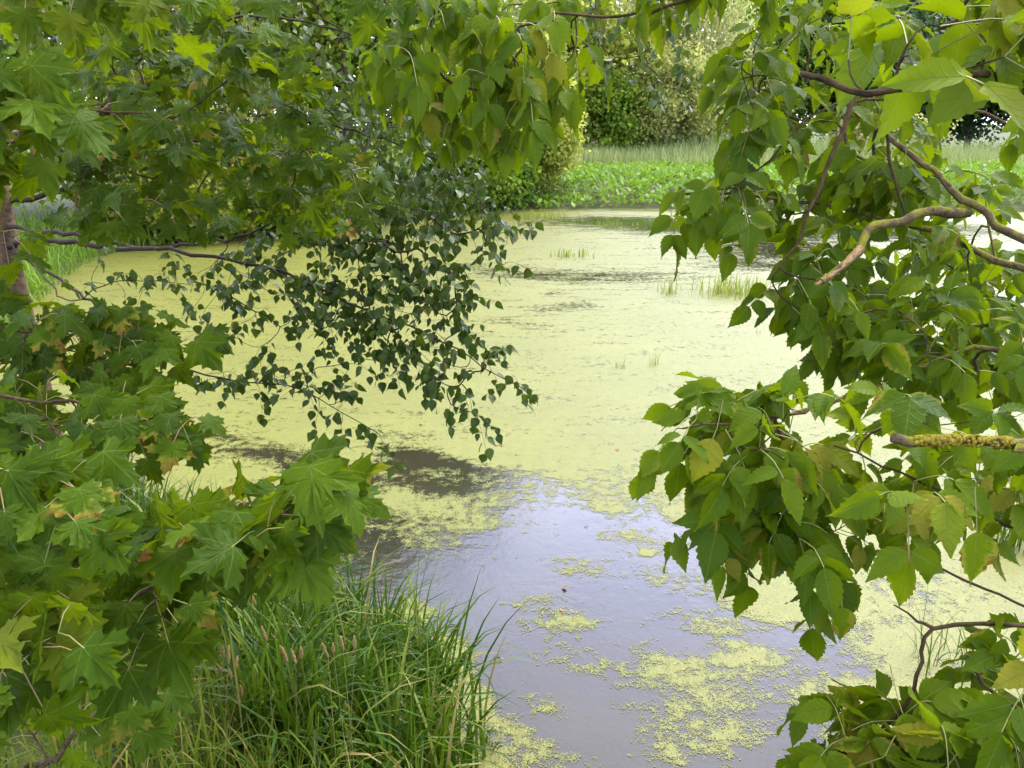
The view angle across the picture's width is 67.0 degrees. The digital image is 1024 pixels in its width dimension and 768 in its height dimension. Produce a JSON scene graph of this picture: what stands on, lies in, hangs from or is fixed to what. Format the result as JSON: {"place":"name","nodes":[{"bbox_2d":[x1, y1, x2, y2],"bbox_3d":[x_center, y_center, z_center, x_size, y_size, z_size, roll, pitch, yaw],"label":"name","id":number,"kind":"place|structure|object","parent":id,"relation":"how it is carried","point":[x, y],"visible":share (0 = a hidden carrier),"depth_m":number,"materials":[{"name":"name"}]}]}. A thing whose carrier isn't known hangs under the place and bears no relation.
{"place":"outdoors","nodes":[
{"label":"outdoors","id":0,"kind":"place"},
{"bbox_2d":[118,454,154,508],"bbox_3d":[-2.921,0.744,5.901,0.777,1.129,0.690,14,23,36],"label":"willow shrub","id":1,"kind":"object","parent":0,"point":[142,480],"visible":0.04,"depth_m":5.79,"materials":[{"name":"green plant"}]},
{"bbox_2d":[216,646,224,716],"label":"foxtail grass","id":2,"kind":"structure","parent":0,"point":[222,651],"depth_m":2.96,"materials":[{"name":"brown"}]},
{"bbox_2d":[215,662,232,722],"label":"foxtail grass","id":3,"kind":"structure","parent":0,"point":[219,669],"depth_m":3.03,"materials":[{"name":"brown"}]},
{"bbox_2d":[228,668,241,716],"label":"foxtail grass","id":4,"kind":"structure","parent":0,"point":[229,675],"depth_m":2.91,"materials":[{"name":"brown"}]},
{"bbox_2d":[239,685,242,739],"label":"foxtail grass","id":5,"kind":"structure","parent":0,"point":[240,690],"depth_m":2.91,"materials":[{"name":"brown"}]},
{"bbox_2d":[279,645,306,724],"bbox_3d":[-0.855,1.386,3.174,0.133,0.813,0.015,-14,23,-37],"label":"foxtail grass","id":6,"kind":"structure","parent":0,"point":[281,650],"depth_m":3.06,"materials":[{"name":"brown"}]},
{"bbox_2d":[299,646,318,762],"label":"foxtail grass","id":7,"kind":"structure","parent":0,"point":[301,653],"depth_m":2.80,"materials":[{"name":"brown"}]},
{"bbox_2d":[349,635,355,767],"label":"foxtail grass","id":8,"kind":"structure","parent":0,"point":[354,642],"depth_m":2.92,"materials":[{"name":"brown"}]},
{"bbox_2d":[0,208,1023,767],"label":"water","id":9,"kind":"structure","parent":0,"point":[594,724],"depth_m":5.48,"materials":[{"name":"grey liquid"}]},
{"bbox_2d":[456,719,474,749],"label":"broken reed","id":10,"kind":"object","parent":9,"relation":"in","point":[472,741],"visible":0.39,"depth_m":4.18,"materials":[{"name":"beige plant"}]},
{"bbox_2d":[477,706,500,732],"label":"broken reed","id":11,"kind":"object","parent":9,"relation":"in","point":[489,718],"visible":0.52,"depth_m":4.26,"materials":[{"name":"beige plant"}]},
{"bbox_2d":[486,729,502,741],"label":"broken reed","id":12,"kind":"object","parent":9,"relation":"in","point":[493,734],"visible":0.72,"depth_m":4.16,"materials":[{"name":"beige plant"}]},
{"bbox_2d":[0,209,1023,767],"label":"duckweed","id":13,"kind":"object","parent":9,"relation":"on","point":[534,443],"visible":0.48,"depth_m":9.39,"materials":[{"name":"plant"}]},
{"bbox_2d":[490,741,507,753],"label":"broken reed","id":14,"kind":"object","parent":13,"relation":"on","point":[498,742],"visible":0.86,"depth_m":4.13,"materials":[{"name":"plant"}]},
{"bbox_2d":[504,207,579,219],"bbox_3d":[1.002,-6.050,27.344,3.037,0.484,1.206,0,19,0],"label":"reed tuft","id":15,"kind":"object","parent":9,"relation":"in","point":[545,216],"visible":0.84,"depth_m":27.27,"materials":[{"name":"plant"}]},
{"bbox_2d":[550,246,593,258],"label":"reed tuft","id":16,"kind":"object","parent":9,"relation":"in","point":[582,255],"visible":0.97,"depth_m":19.57,"materials":[{"name":"plant"}]},
{"bbox_2d":[590,221,637,226],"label":"reed tuft","id":17,"kind":"object","parent":9,"relation":"in","point":[607,224],"visible":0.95,"depth_m":25.54,"materials":[{"name":"plant"}]},
{"bbox_2d":[649,350,660,364],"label":"reed tuft","id":18,"kind":"object","parent":9,"relation":"in","point":[655,359],"visible":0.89,"depth_m":10.80,"materials":[{"name":"plant"}]},
{"bbox_2d":[657,277,682,295],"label":"reed tuft","id":19,"kind":"object","parent":9,"relation":"in","point":[670,289],"visible":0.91,"depth_m":15.30,"materials":[{"name":"plant"}]},
{"bbox_2d":[680,270,778,299],"bbox_3d":[4.344,-1.975,15.273,2.231,0.461,1.441,-7,20,-19],"label":"reed tuft","id":20,"kind":"object","parent":9,"relation":"in","point":[720,288],"visible":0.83,"depth_m":15.23,"materials":[{"name":"plant"}]},
{"bbox_2d":[1,125,1023,767],"bbox_3d":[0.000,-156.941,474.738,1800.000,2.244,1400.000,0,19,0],"label":"ground","id":21,"kind":"structure","parent":0,"point":[1017,205],"depth_m":29.73,"materials":[{"name":"green plant"}]},
{"bbox_2d":[0,0,177,214],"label":"shore tree","id":22,"kind":"object","parent":21,"relation":"on","point":[11,50],"visible":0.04,"depth_m":19.99,"materials":[{"name":"green plant"}]},
{"bbox_2d":[0,687,195,767],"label":"maple sapling","id":23,"kind":"object","parent":21,"relation":"on","point":[154,723],"visible":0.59,"depth_m":1.68,"materials":[{"name":"green plant"}]},
{"bbox_2d":[69,145,257,245],"bbox_3d":[-9.556,-5.476,21.782,5.011,3.214,4.761,12,22,31],"label":"shore shrub","id":24,"kind":"object","parent":21,"relation":"on","point":[249,227],"visible":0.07,"depth_m":21.33,"materials":[{"name":"green plant"}]},
{"bbox_2d":[2,0,330,182],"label":"shore tree","id":25,"kind":"object","parent":21,"relation":"on","point":[178,9],"visible":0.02,"depth_m":21.92,"materials":[{"name":"green plant"}]},
{"bbox_2d":[0,0,421,738],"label":"maple tree","id":26,"kind":"object","parent":21,"relation":"on","point":[176,558],"visible":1,"depth_m":1.54,"materials":[{"name":"green plant"}]},
{"bbox_2d":[29,0,395,186],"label":"shore tree","id":27,"kind":"object","parent":21,"relation":"on","point":[313,16],"visible":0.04,"depth_m":23.65,"materials":[{"name":"green plant"}]},
{"bbox_2d":[0,558,440,767],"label":"bank grass","id":28,"kind":"structure","parent":21,"relation":"on","point":[212,737],"depth_m":2.82,"materials":[{"name":"green plant"}]},
{"bbox_2d":[224,644,230,756],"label":"foxtail grass","id":29,"kind":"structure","parent":21,"relation":"on","point":[228,655],"depth_m":2.86,"materials":[{"name":"brown"}]},
{"bbox_2d":[234,656,246,762],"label":"foxtail grass","id":30,"kind":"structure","parent":21,"relation":"on","point":[236,663],"depth_m":2.81,"materials":[{"name":"brown"}]},
{"bbox_2d":[0,181,500,322],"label":"shore grass","id":31,"kind":"structure","parent":21,"relation":"on","point":[33,275],"depth_m":18.68,"materials":[{"name":"green plant"}]},
{"bbox_2d":[261,625,276,767],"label":"foxtail grass","id":32,"kind":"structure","parent":21,"relation":"on","point":[263,633],"depth_m":2.90,"materials":[{"name":"brown"}]},
{"bbox_2d":[31,420,534,767],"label":"sedge grass","id":33,"kind":"structure","parent":21,"relation":"on","point":[406,690],"depth_m":3.56,"materials":[{"name":"green plant"}]},
{"bbox_2d":[281,646,305,755],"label":"foxtail grass","id":34,"kind":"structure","parent":21,"relation":"on","point":[285,656],"depth_m":3.04,"materials":[{"name":"brown"}]},
{"bbox_2d":[291,648,297,767],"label":"foxtail grass","id":35,"kind":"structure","parent":21,"relation":"on","point":[293,657],"depth_m":2.87,"materials":[{"name":"brown"}]},
{"bbox_2d":[218,139,393,239],"bbox_3d":[-6.774,-6.169,23.729,5.586,3.220,5.561,12,22,32],"label":"shore shrub","id":36,"kind":"object","parent":21,"relation":"on","point":[271,225],"visible":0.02,"depth_m":23.15,"materials":[{"name":"green plant"}]},
{"bbox_2d":[322,642,336,767],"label":"foxtail grass","id":37,"kind":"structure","parent":21,"relation":"on","point":[325,650],"depth_m":2.97,"materials":[{"name":"brown"}]},
{"bbox_2d":[331,642,346,764],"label":"foxtail grass","id":38,"kind":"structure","parent":21,"relation":"on","point":[333,649],"depth_m":2.92,"materials":[{"name":"brown"}]},
{"bbox_2d":[340,636,353,767],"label":"foxtail grass","id":39,"kind":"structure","parent":21,"relation":"on","point":[342,644],"depth_m":3.04,"materials":[{"name":"brown"}]},
{"bbox_2d":[174,0,522,192],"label":"shore tree","id":40,"kind":"object","parent":21,"relation":"on","point":[353,65],"visible":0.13,"depth_m":25.95,"materials":[{"name":"green plant"}]},
{"bbox_2d":[0,0,712,480],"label":"birch tree","id":41,"kind":"object","parent":21,"relation":"on","point":[412,286],"visible":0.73,"depth_m":3.06,"materials":[{"name":"green plant"}]},
{"bbox_2d":[323,0,601,185],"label":"shore tree","id":42,"kind":"object","parent":21,"relation":"on","point":[499,8],"visible":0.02,"depth_m":29.33,"materials":[{"name":"green plant"}]},
{"bbox_2d":[404,72,549,209],"bbox_3d":[-1.537,-9.429,29.601,5.902,5.360,5.488,0,19,0],"label":"waterside bush","id":43,"kind":"object","parent":21,"relation":"on","point":[514,181],"visible":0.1,"depth_m":29.09,"materials":[{"name":"green plant"}]},
{"bbox_2d":[515,49,591,194],"bbox_3d":[0.619,-10.815,31.018,5.357,6.312,5.450,16,24,39],"label":"waterside bush","id":44,"kind":"object","parent":21,"relation":"on","point":[550,164],"visible":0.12,"depth_m":30.98,"materials":[{"name":"green plant"}]},
{"bbox_2d":[501,0,685,151],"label":"willow tree","id":45,"kind":"object","parent":21,"relation":"on","point":[623,41],"visible":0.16,"depth_m":52.26,"materials":[{"name":"green plant"}]},
{"bbox_2d":[579,66,658,159],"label":"rounded bush","id":46,"kind":"object","parent":21,"relation":"on","point":[619,136],"visible":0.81,"depth_m":52.69,"materials":[{"name":"green plant"}]},
{"bbox_2d":[621,23,728,156],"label":"willow shrub","id":47,"kind":"object","parent":21,"relation":"on","point":[672,122],"visible":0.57,"depth_m":52.68,"materials":[{"name":"green plant"}]},
{"bbox_2d":[353,0,1023,767],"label":"box elder tree","id":48,"kind":"object","parent":21,"relation":"on","point":[779,506],"visible":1,"depth_m":1.72,"materials":[{"name":"green plant"}]},
{"bbox_2d":[362,128,1023,172],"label":"reeds","id":49,"kind":"object","parent":21,"relation":"on","point":[676,154],"visible":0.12,"depth_m":48.40,"materials":[{"name":"green plant"}]},
{"bbox_2d":[371,157,1023,208],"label":"marsh plants","id":50,"kind":"object","parent":21,"relation":"on","point":[632,174],"visible":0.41,"depth_m":32.92,"materials":[{"name":"green plant"}]},
{"bbox_2d":[591,0,813,143],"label":"willow tree","id":51,"kind":"object","parent":21,"relation":"on","point":[703,35],"visible":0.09,"depth_m":56.38,"materials":[{"name":"green plant"}]},
{"bbox_2d":[691,79,763,144],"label":"willow shrub","id":52,"kind":"object","parent":21,"relation":"on","point":[729,133],"visible":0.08,"depth_m":56.42,"materials":[{"name":"green plant"}]},
{"bbox_2d":[701,0,845,137],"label":"woodland tree","id":53,"kind":"object","parent":21,"relation":"on","point":[784,10],"visible":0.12,"depth_m":71.52,"materials":[{"name":"green plant"}]},
{"bbox_2d":[776,0,953,140],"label":"woodland tree","id":54,"kind":"object","parent":21,"relation":"on","point":[914,12],"visible":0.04,"depth_m":70.49,"materials":[{"name":"green plant"}]},
{"bbox_2d":[814,107,962,148],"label":"meadow shrub","id":55,"kind":"object","parent":21,"relation":"on","point":[857,133],"visible":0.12,"depth_m":67.06,"materials":[{"name":"green plant"}]},
{"bbox_2d":[896,1,996,135],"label":"woodland tree","id":56,"kind":"object","parent":21,"relation":"on","point":[923,107],"visible":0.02,"depth_m":73.87,"materials":[{"name":"green plant"}]},
{"bbox_2d":[897,588,1010,686],"bbox_3d":[2.744,1.538,4.762,0.722,0.487,0.619,-7,20,-20],"label":"sedge clump","id":57,"kind":"object","parent":21,"relation":"on","point":[930,651],"visible":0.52,"depth_m":4.78,"materials":[{"name":"green plant"}]},
{"bbox_2d":[921,0,1023,148],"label":"woodland tree","id":58,"kind":"object","parent":21,"relation":"on","point":[969,132],"visible":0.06,"depth_m":79.20,"materials":[{"name":"green plant"}]},
{"bbox_2d":[948,14,1023,144],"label":"woodland tree","id":59,"kind":"object","parent":21,"relation":"on","point":[993,112],"visible":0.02,"depth_m":77.05,"materials":[{"name":"green plant"}]},
{"bbox_2d":[974,504,1023,552],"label":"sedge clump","id":60,"kind":"object","parent":21,"relation":"on","point":[1020,540],"visible":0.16,"depth_m":6.13,"materials":[{"name":"green plant"}]},
{"bbox_2d":[48,3,1010,124],"label":"sky","id":61,"kind":"structure","parent":0,"point":[620,3],"materials":[{"name":"white"}]}
]}

